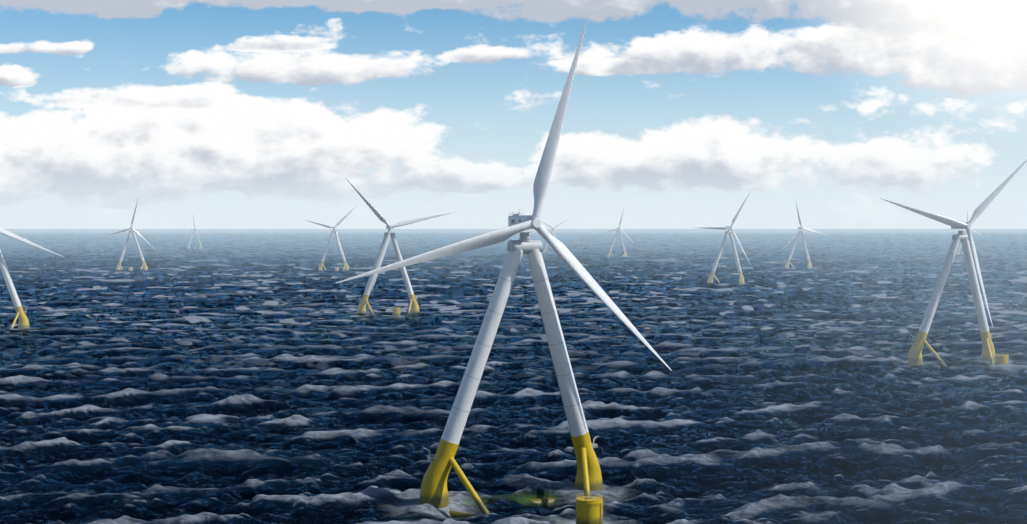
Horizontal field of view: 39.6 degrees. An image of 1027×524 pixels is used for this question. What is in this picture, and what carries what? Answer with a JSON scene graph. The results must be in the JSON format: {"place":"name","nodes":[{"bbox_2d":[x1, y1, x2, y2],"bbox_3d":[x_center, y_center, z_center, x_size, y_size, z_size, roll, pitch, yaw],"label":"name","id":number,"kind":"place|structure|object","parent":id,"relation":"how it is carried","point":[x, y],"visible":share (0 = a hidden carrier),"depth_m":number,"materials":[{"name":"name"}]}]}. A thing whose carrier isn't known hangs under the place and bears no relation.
{"place":"outdoors","nodes":[
{"label":"outdoors","id":0,"kind":"place"},
{"bbox_2d":[0,229,1026,523],"bbox_3d":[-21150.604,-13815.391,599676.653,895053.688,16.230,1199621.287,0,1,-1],"label":"sea","id":1,"kind":"structure","parent":0,"point":[246,377],"depth_m":1002.59,"materials":[{"name":"liquid"}]},
{"bbox_2d":[0,229,64,328],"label":"turbine","id":2,"kind":"object","parent":1,"relation":"in","point":[21,316],"visible":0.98,"depth_m":1518.94,"materials":[{"name":"white paint"}]},
{"bbox_2d":[99,197,155,270],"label":"turbine","id":3,"kind":"object","parent":1,"relation":"in","point":[138,248],"visible":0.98,"depth_m":3653.12,"materials":[{"name":"white paint"}]},
{"bbox_2d":[184,214,203,248],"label":"turbine","id":4,"kind":"object","parent":1,"relation":"in","point":[200,247],"visible":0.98,"depth_m":7635.15,"materials":[{"name":"white paint"}]},
{"bbox_2d":[306,209,352,270],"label":"turbine","id":5,"kind":"object","parent":1,"relation":"in","point":[346,266],"visible":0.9,"depth_m":3665.20,"materials":[{"name":"white paint"}]},
{"bbox_2d":[347,180,453,316],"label":"turbine","id":6,"kind":"object","parent":1,"relation":"in","point":[413,306],"visible":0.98,"depth_m":1797.78,"materials":[{"name":"white paint"}]},
{"bbox_2d":[336,15,671,523],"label":"turbine","id":7,"kind":"object","parent":1,"relation":"in","point":[434,492],"visible":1,"depth_m":555.68,"materials":[{"name":"white paint"}]},
{"bbox_2d":[541,220,566,252],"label":"turbine","id":8,"kind":"object","parent":1,"relation":"in","point":[554,235],"visible":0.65,"depth_m":6480.93,"materials":[{"name":"white paint"}]},
{"bbox_2d":[602,210,632,256],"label":"turbine","id":9,"kind":"object","parent":1,"relation":"in","point":[625,254],"visible":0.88,"depth_m":5386.85,"materials":[{"name":"white paint"}]},
{"bbox_2d":[698,191,750,284],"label":"turbine","id":10,"kind":"object","parent":1,"relation":"in","point":[741,277],"visible":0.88,"depth_m":2787.03,"materials":[{"name":"white paint"}]},
{"bbox_2d":[783,199,825,268],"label":"turbine","id":11,"kind":"object","parent":1,"relation":"in","point":[809,265],"visible":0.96,"depth_m":3897.46,"materials":[{"name":"white paint"}]},
{"bbox_2d":[880,160,1026,366],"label":"turbine","id":12,"kind":"object","parent":1,"relation":"in","point":[916,348],"visible":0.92,"depth_m":1142.87,"materials":[{"name":"white paint"}]},
{"bbox_2d":[957,210,982,254],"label":"turbine","id":13,"kind":"object","parent":1,"relation":"in","point":[959,251],"visible":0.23,"depth_m":5925.01,"materials":[{"name":"white paint"}]},
{"bbox_2d":[0,0,1026,228],"label":"sky","id":14,"kind":"structure","parent":0,"point":[228,114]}
]}

